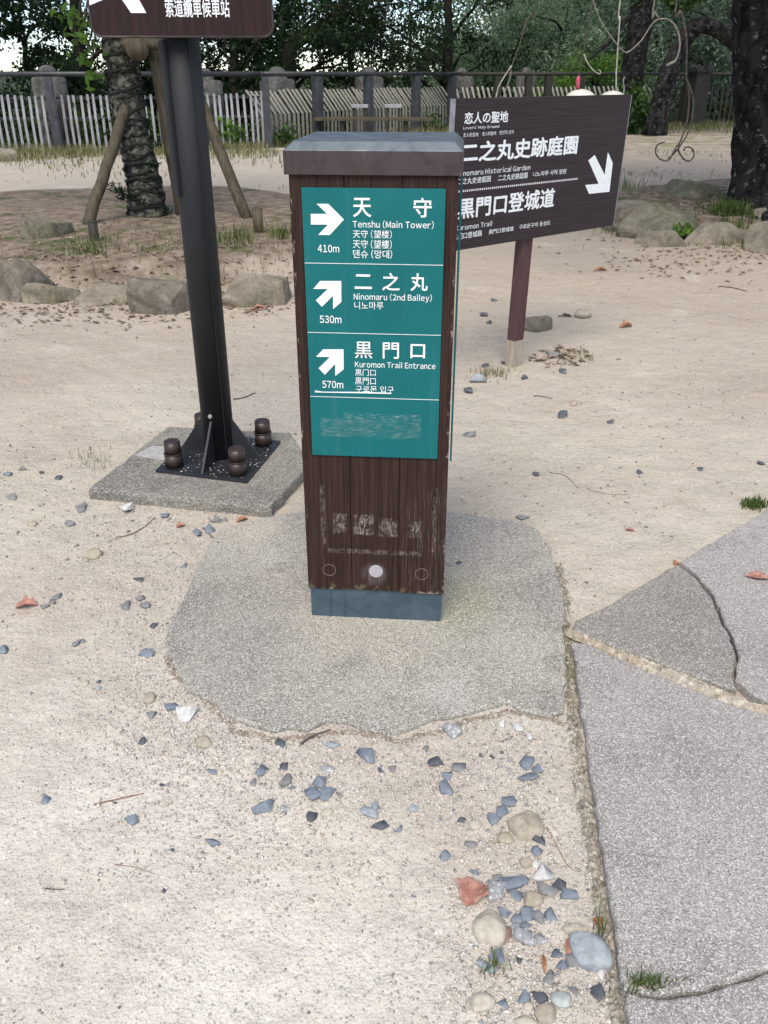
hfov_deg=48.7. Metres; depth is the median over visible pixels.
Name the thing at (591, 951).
stone
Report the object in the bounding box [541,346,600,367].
gravel
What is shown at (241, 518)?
fallen leaf
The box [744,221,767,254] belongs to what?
boulder
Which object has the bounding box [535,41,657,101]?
tree
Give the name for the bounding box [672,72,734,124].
picket fence
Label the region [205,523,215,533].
stone
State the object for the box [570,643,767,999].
path
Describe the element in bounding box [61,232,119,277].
grass
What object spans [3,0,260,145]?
tree
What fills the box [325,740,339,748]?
stone
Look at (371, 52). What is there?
tree
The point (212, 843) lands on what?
stone
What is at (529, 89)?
picket fence
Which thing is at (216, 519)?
stone
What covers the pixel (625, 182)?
grass
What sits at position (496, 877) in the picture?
stone
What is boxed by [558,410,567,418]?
stone
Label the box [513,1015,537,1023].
stone
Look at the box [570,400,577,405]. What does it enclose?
stone
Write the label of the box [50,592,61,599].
stone
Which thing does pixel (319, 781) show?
stone
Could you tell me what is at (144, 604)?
stone
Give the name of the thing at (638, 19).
tree
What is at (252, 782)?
stone
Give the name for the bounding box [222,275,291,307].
boulder
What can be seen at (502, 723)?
stone
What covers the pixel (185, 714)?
stone
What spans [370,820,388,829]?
stone
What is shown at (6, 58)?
sky
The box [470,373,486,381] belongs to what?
stone
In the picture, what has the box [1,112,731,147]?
undergrowth
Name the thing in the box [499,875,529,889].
stone
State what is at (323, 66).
tree
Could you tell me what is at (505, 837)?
stone
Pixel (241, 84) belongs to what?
tree
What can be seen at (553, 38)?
wood
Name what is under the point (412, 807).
stone
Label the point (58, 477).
stone
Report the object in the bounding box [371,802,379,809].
stone
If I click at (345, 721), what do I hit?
gravel
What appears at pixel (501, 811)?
stone
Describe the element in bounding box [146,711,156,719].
stone
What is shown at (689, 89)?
vine
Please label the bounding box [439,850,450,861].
stone
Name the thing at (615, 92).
hanging ornament
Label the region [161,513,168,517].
stone
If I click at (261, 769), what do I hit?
stone
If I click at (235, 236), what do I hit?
grass
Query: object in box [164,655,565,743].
soil
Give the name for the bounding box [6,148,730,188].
grass
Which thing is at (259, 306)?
fallen leaf
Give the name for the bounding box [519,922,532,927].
stone
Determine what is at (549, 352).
stone
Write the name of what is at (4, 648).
stone
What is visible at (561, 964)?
stone
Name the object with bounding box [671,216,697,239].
plant
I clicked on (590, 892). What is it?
gravel
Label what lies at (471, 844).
stone
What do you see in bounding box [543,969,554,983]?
stone
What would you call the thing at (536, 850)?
stone
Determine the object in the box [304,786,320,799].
stone
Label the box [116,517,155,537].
twig
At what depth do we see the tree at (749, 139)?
8.74 m
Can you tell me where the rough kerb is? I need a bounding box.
[556,565,626,1023]
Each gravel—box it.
[0,235,766,626]
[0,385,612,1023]
[153,500,580,742]
[551,572,625,1022]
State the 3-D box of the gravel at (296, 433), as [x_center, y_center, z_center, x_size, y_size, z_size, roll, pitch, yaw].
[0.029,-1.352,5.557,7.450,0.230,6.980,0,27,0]
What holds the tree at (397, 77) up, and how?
on the ground at (80, 366)
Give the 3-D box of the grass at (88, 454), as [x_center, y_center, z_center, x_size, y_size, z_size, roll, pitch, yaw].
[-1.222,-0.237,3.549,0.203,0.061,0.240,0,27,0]
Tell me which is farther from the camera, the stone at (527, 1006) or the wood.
the wood
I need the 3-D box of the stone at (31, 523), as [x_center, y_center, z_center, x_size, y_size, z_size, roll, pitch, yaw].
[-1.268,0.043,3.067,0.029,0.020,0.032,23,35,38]
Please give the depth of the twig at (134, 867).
1.75 m
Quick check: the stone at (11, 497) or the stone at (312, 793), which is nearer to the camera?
the stone at (312, 793)
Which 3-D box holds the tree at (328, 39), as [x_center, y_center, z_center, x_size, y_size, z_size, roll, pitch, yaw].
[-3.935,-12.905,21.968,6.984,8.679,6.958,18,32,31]
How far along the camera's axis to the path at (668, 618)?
2.44 m
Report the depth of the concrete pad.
2.42 m
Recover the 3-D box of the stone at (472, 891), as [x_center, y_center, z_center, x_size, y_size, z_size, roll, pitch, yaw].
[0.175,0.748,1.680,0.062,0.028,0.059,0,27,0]
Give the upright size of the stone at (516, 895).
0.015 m
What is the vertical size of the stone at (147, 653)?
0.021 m
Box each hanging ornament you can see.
[566,0,601,95]
[602,0,624,94]
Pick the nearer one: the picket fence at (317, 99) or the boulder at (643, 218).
the boulder at (643, 218)
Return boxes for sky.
[0,0,662,71]
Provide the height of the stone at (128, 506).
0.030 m
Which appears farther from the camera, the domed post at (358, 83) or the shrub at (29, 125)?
the domed post at (358, 83)
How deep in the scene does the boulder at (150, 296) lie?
5.73 m
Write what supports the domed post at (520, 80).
on the ground at (80, 366)
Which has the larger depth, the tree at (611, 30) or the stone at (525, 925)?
the tree at (611, 30)
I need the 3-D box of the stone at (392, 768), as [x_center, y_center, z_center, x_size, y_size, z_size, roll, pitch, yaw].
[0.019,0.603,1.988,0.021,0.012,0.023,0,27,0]
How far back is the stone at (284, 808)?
1.88 m
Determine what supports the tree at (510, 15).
on the ground at (80, 366)
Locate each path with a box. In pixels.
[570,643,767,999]
[574,565,736,695]
[623,974,767,1023]
[680,510,767,704]
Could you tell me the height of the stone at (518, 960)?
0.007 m
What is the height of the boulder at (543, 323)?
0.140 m
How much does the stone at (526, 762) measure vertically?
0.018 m
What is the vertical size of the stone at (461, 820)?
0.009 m
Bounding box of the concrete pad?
[165,512,567,735]
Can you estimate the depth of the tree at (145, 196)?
8.12 m
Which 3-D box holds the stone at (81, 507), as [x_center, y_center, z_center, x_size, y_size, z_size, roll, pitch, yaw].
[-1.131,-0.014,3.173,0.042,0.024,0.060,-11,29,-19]
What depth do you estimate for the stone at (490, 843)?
1.79 m
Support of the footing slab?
on the ground at (80, 366)
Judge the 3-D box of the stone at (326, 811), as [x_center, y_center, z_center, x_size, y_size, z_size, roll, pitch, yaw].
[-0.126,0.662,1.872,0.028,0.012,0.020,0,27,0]
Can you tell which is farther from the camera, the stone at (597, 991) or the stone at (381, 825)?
the stone at (381, 825)
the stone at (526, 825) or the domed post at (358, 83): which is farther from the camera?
the domed post at (358, 83)
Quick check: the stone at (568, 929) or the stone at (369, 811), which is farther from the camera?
the stone at (369, 811)
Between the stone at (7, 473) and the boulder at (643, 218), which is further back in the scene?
the boulder at (643, 218)
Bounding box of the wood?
[453,1,730,94]
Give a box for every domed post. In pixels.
[31,65,75,148]
[202,68,226,145]
[260,66,297,136]
[354,66,383,131]
[456,68,473,97]
[515,67,535,96]
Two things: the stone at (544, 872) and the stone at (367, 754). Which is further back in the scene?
the stone at (367, 754)
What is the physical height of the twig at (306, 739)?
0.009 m
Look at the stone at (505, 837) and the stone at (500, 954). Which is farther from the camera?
the stone at (505, 837)
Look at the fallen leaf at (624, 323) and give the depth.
5.45 m
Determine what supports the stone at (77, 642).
on the ground at (80, 366)
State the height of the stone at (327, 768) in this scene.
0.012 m
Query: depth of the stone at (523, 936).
1.59 m
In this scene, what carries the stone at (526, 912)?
on the ground at (80, 366)
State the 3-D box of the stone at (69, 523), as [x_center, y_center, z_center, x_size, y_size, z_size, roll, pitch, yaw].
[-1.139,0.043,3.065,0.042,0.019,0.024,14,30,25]
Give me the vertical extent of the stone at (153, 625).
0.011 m
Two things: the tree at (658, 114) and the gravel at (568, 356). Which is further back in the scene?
the tree at (658, 114)
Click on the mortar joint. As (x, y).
(683, 679)
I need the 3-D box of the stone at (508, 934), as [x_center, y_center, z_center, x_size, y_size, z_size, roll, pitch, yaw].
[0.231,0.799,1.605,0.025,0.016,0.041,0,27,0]
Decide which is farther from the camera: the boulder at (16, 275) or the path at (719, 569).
the boulder at (16, 275)
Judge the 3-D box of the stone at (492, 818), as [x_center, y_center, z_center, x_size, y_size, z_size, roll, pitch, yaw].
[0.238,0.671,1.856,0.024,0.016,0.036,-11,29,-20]
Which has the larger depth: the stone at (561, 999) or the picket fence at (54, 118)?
the picket fence at (54, 118)
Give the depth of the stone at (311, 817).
1.86 m
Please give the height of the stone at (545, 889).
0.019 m
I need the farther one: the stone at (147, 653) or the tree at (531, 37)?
the tree at (531, 37)
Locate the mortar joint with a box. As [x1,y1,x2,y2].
[565,628,767,715]
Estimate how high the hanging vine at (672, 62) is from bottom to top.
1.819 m
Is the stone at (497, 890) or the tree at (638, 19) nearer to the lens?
the stone at (497, 890)
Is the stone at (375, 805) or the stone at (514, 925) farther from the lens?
the stone at (375, 805)
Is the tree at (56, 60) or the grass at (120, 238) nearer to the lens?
the grass at (120, 238)
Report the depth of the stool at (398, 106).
20.35 m
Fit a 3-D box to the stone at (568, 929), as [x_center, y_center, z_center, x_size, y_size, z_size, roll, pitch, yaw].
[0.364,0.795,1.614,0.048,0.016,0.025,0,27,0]
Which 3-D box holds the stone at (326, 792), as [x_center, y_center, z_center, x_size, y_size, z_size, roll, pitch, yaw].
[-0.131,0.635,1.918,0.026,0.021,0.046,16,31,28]
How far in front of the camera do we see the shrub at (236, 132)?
18.46 m
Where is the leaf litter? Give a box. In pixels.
[0,187,767,366]
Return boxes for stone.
[0,644,8,653]
[3,472,12,475]
[6,493,15,500]
[28,521,36,526]
[39,604,49,607]
[41,793,51,804]
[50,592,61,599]
[54,475,62,479]
[64,520,74,525]
[71,639,80,645]
[75,501,85,512]
[81,679,88,685]
[84,548,102,559]
[120,502,134,510]
[121,600,129,610]
[124,814,137,825]
[133,577,142,581]
[136,595,144,600]
[138,648,153,657]
[138,737,145,744]
[140,601,149,607]
[143,691,155,703]
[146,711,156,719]
[149,623,156,628]
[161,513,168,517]
[164,703,177,710]
[176,706,197,722]
[192,528,201,534]
[194,735,211,747]
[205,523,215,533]
[205,838,219,847]
[206,769,216,773]
[209,516,221,522]
[249,778,255,785]
[251,799,271,814]
[256,764,268,775]
[274,738,285,746]
[278,762,287,770]
[278,773,291,786]
[281,805,290,811]
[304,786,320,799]
[306,811,317,822]
[312,775,325,788]
[319,765,333,772]
[319,786,335,800]
[320,808,333,815]
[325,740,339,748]
[355,748,374,763]
[359,806,376,817]
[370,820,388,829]
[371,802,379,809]
[388,765,395,771]
[395,825,401,832]
[407,803,417,811]
[427,756,443,765]
[439,779,452,795]
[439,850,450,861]
[442,722,462,739]
[442,772,451,779]
[451,763,465,772]
[456,876,488,905]
[457,817,465,823]
[462,431,475,437]
[464,387,472,392]
[464,841,477,847]
[468,819,481,829]
[469,869,478,875]
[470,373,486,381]
[470,992,494,1012]
[472,909,505,946]
[476,957,488,968]
[483,964,497,973]
[487,812,499,825]
[487,840,493,846]
[488,880,506,901]
[488,947,504,962]
[492,874,501,880]
[496,804,508,819]
[497,832,513,843]
[497,906,510,918]
[497,998,507,1008]
[498,719,504,727]
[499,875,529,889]
[501,795,516,806]
[502,926,511,944]
[507,810,543,840]
[507,889,523,901]
[509,923,519,928]
[510,913,522,923]
[511,927,534,946]
[512,722,522,730]
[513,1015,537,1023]
[516,515,529,519]
[516,957,521,963]
[517,990,530,1002]
[518,772,538,779]
[519,755,534,769]
[519,857,532,868]
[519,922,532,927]
[520,906,533,920]
[522,1002,532,1010]
[523,891,543,907]
[530,845,543,855]
[531,763,542,772]
[531,991,547,1004]
[532,835,544,845]
[532,860,540,868]
[532,864,553,881]
[532,910,544,923]
[534,933,547,944]
[534,1003,556,1023]
[536,881,558,895]
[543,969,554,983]
[545,907,557,922]
[547,350,558,357]
[550,949,562,957]
[551,878,565,889]
[551,991,571,1007]
[555,960,567,968]
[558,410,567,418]
[559,368,565,373]
[560,888,578,899]
[562,923,587,934]
[565,953,579,966]
[567,986,578,996]
[569,931,612,971]
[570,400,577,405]
[574,309,591,318]
[590,983,605,1001]
[596,970,605,978]
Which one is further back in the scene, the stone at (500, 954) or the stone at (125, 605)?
the stone at (125, 605)
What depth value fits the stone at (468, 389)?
4.34 m
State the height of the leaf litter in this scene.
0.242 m
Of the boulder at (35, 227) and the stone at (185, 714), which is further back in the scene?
the boulder at (35, 227)
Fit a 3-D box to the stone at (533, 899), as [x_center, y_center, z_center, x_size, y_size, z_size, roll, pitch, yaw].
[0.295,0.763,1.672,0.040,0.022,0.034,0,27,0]
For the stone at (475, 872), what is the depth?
1.73 m
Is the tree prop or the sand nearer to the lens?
the sand
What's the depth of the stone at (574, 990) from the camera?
1.50 m
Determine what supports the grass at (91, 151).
on the ground at (80, 366)
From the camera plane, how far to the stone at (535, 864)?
1.75 m
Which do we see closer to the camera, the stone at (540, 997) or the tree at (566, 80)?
the stone at (540, 997)
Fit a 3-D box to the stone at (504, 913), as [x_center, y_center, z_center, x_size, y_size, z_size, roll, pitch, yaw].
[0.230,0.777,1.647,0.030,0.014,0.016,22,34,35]
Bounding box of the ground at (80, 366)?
[0,76,767,1023]
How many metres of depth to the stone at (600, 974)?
1.53 m
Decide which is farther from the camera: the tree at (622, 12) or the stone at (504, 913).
the tree at (622, 12)
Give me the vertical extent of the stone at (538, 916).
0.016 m
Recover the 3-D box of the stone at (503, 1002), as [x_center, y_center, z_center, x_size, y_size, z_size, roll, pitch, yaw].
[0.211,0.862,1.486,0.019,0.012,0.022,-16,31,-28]
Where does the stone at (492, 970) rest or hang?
on the ground at (80, 366)
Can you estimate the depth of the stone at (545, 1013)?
1.46 m
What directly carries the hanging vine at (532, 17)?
hanging from the tree at (749, 139)
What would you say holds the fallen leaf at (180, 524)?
on the ground at (80, 366)
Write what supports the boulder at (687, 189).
on the ground at (80, 366)
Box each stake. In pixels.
[87,220,98,241]
[252,207,263,232]
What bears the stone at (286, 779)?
on the ground at (80, 366)
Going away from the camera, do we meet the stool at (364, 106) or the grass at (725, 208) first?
the grass at (725, 208)
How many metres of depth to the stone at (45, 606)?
2.59 m
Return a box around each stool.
[351,104,367,131]
[385,104,401,131]
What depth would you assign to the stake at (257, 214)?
7.58 m
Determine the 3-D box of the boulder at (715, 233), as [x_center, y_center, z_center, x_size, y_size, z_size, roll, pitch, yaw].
[3.158,-2.613,8.168,0.620,0.344,0.434,0,27,0]
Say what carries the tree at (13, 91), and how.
on the ground at (80, 366)
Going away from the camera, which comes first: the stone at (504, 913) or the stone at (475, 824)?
the stone at (504, 913)
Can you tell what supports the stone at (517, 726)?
on the ground at (80, 366)
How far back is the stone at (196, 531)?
3.00 m
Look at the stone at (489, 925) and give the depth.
1.60 m
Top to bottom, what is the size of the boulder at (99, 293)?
0.263 m
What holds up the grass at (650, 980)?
on the path at (677, 775)
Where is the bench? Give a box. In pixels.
[314,117,432,131]
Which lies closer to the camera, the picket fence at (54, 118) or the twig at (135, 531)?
the twig at (135, 531)
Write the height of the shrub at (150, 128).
1.341 m
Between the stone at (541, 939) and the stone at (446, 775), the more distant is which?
the stone at (446, 775)
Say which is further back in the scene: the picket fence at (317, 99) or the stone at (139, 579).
the picket fence at (317, 99)
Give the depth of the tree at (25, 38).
25.18 m
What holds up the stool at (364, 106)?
on the ground at (80, 366)
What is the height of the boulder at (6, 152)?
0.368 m
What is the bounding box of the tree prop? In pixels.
[82,38,252,224]
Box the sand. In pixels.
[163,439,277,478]
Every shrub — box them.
[0,83,79,146]
[6,92,157,149]
[108,107,160,146]
[217,112,248,145]
[254,120,305,146]
[401,108,448,131]
[679,91,734,123]
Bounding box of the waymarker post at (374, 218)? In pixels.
[283,132,463,620]
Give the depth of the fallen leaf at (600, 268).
6.99 m
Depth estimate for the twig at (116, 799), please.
1.91 m
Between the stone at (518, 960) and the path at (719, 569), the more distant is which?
the path at (719, 569)
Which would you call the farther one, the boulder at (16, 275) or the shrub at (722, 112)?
the shrub at (722, 112)
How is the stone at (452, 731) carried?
on the ground at (80, 366)
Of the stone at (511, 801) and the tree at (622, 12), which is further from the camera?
the tree at (622, 12)
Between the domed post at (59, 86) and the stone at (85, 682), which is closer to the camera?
the stone at (85, 682)
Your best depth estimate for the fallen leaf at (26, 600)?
2.60 m
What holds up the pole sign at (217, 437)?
on the footing slab
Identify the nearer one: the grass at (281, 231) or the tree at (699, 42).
the grass at (281, 231)
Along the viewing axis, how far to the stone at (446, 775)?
1.96 m
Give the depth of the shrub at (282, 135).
18.76 m
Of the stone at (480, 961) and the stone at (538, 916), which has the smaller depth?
the stone at (480, 961)
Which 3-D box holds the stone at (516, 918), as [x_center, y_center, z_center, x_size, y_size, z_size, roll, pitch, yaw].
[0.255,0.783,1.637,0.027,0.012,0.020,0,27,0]
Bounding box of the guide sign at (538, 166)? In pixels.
[449,94,631,367]
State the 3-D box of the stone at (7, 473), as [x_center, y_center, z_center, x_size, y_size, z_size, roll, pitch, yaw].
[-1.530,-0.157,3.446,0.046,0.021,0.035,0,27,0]
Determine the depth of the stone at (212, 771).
1.98 m
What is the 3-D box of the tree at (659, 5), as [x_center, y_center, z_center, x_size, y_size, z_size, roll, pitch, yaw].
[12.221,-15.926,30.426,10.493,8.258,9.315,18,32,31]
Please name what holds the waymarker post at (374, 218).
on the concrete pad
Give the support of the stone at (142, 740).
on the ground at (80, 366)
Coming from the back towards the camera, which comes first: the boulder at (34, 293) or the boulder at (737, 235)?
the boulder at (737, 235)
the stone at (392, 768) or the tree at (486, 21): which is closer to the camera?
the stone at (392, 768)
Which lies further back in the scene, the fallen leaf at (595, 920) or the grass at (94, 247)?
the grass at (94, 247)
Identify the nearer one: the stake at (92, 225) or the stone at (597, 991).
the stone at (597, 991)
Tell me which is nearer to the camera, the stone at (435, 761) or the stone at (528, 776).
the stone at (528, 776)
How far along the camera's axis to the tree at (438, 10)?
37.96 m
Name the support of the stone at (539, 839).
on the ground at (80, 366)
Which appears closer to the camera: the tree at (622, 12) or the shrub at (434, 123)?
the shrub at (434, 123)
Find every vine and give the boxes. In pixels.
[496,0,536,96]
[592,0,680,65]
[655,0,694,161]
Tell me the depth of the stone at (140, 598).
2.62 m
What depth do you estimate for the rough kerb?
1.86 m
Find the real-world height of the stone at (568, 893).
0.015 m
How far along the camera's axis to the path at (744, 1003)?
1.46 m
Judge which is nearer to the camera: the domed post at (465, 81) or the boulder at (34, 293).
the boulder at (34, 293)
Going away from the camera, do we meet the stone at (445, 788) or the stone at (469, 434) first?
the stone at (445, 788)
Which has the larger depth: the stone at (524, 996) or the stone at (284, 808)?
the stone at (284, 808)
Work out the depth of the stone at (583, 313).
5.64 m
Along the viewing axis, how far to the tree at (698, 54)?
33.17 m
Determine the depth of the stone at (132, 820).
1.85 m
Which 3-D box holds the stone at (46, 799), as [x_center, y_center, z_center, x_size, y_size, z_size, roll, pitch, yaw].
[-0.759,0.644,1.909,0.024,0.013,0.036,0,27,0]
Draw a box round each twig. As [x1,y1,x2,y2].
[94,793,143,805]
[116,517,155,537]
[116,865,154,873]
[300,729,330,744]
[547,827,571,868]
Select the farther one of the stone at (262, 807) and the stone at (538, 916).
the stone at (262, 807)
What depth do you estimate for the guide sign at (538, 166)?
4.27 m
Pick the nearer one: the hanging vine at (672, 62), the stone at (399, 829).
the stone at (399, 829)
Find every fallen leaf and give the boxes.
[15,595,37,607]
[176,521,184,526]
[236,516,247,521]
[250,304,265,308]
[542,954,546,973]
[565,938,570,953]
[593,916,603,926]
[594,266,606,270]
[619,320,631,327]
[745,571,767,578]
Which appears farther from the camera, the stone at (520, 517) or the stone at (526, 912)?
the stone at (520, 517)
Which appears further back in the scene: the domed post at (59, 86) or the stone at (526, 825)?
the domed post at (59, 86)
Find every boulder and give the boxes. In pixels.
[0,148,20,160]
[0,258,56,302]
[19,217,73,238]
[21,283,80,303]
[72,282,127,306]
[126,277,189,314]
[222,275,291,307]
[524,315,552,331]
[603,200,648,231]
[615,203,698,238]
[634,230,686,246]
[664,179,725,198]
[684,222,741,245]
[734,228,746,244]
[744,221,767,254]
[753,208,766,218]
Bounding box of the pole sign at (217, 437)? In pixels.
[87,0,280,483]
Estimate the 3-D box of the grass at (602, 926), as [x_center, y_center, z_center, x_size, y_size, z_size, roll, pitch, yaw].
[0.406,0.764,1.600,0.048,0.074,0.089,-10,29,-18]
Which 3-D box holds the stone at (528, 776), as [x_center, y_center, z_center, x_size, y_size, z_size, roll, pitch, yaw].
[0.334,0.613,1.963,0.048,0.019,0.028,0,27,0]
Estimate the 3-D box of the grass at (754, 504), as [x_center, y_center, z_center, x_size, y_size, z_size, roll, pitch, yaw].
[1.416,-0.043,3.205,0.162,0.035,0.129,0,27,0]
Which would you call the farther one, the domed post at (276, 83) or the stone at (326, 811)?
the domed post at (276, 83)
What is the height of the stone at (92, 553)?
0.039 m
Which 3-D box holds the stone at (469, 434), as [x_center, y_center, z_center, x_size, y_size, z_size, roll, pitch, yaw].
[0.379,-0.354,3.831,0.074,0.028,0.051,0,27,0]
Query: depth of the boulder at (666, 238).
7.89 m
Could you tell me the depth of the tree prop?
8.03 m
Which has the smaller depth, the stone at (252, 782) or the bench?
the stone at (252, 782)
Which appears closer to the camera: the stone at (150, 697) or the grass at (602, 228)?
the stone at (150, 697)
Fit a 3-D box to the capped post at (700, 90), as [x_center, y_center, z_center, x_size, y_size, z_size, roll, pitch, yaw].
[9.565,-12.668,25.921,0.620,1.680,0.540,-5,28,-10]
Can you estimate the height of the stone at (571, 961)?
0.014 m
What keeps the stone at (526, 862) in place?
on the ground at (80, 366)
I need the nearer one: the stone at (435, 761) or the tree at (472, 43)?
the stone at (435, 761)
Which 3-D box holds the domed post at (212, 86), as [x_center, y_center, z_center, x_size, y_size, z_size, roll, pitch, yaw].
[-3.932,-8.970,18.924,0.763,1.645,0.766,-6,28,-12]
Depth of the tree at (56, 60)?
21.16 m
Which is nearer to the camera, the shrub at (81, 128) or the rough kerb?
the rough kerb
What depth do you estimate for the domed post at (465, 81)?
24.95 m
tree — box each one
[0,0,102,145]
[0,0,108,142]
[0,0,152,146]
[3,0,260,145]
[49,0,172,217]
[99,3,320,141]
[142,0,383,141]
[200,0,385,143]
[264,0,459,131]
[274,0,472,108]
[297,0,535,126]
[358,0,550,127]
[395,0,626,125]
[398,0,601,113]
[435,0,716,116]
[483,0,725,118]
[517,0,732,124]
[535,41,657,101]
[568,0,729,120]
[576,0,731,134]
[603,0,733,120]
[642,16,731,135]
[645,2,732,119]
[726,0,767,220]
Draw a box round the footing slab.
[89,427,302,516]
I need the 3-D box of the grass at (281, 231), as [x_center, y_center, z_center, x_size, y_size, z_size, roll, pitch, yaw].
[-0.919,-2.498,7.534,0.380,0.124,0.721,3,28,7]
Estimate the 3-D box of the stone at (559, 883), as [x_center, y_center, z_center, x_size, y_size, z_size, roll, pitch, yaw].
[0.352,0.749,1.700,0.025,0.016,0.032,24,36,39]
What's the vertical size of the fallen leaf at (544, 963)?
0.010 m
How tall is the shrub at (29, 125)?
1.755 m
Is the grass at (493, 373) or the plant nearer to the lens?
the grass at (493, 373)
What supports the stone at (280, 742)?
on the ground at (80, 366)
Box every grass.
[0,118,733,172]
[1,170,743,312]
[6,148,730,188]
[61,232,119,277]
[71,445,110,470]
[216,220,267,247]
[256,221,290,242]
[466,362,519,379]
[481,942,516,979]
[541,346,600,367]
[588,895,618,936]
[591,226,625,239]
[616,961,697,994]
[619,174,663,195]
[694,189,764,248]
[740,494,767,511]
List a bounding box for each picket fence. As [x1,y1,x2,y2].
[0,71,272,149]
[243,71,461,144]
[457,72,658,116]
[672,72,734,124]
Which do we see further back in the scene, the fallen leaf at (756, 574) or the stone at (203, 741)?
the fallen leaf at (756, 574)
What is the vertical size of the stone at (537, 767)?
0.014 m
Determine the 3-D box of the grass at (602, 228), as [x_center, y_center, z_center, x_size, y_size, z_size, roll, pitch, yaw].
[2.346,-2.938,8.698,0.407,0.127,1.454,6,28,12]
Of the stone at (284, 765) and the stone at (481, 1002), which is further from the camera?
the stone at (284, 765)
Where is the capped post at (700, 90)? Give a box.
[684,66,715,124]
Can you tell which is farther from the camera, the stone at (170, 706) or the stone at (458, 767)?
the stone at (170, 706)
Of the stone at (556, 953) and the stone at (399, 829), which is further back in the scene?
the stone at (399, 829)
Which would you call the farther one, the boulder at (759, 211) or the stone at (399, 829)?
the boulder at (759, 211)
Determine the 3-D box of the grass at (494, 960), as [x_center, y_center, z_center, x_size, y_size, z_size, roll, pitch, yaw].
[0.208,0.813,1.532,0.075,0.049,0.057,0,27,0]
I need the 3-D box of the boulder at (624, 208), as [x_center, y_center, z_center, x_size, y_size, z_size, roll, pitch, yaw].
[2.555,-3.003,8.823,0.592,0.434,0.414,0,27,0]
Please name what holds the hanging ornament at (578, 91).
hanging from the tree at (749, 139)
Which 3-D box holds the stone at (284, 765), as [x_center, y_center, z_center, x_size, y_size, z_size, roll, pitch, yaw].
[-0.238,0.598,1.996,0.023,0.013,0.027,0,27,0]
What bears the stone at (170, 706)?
on the ground at (80, 366)
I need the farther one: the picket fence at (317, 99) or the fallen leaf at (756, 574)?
the picket fence at (317, 99)
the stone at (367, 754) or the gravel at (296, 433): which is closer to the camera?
the stone at (367, 754)
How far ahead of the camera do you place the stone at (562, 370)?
4.63 m
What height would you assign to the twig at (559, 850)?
0.002 m

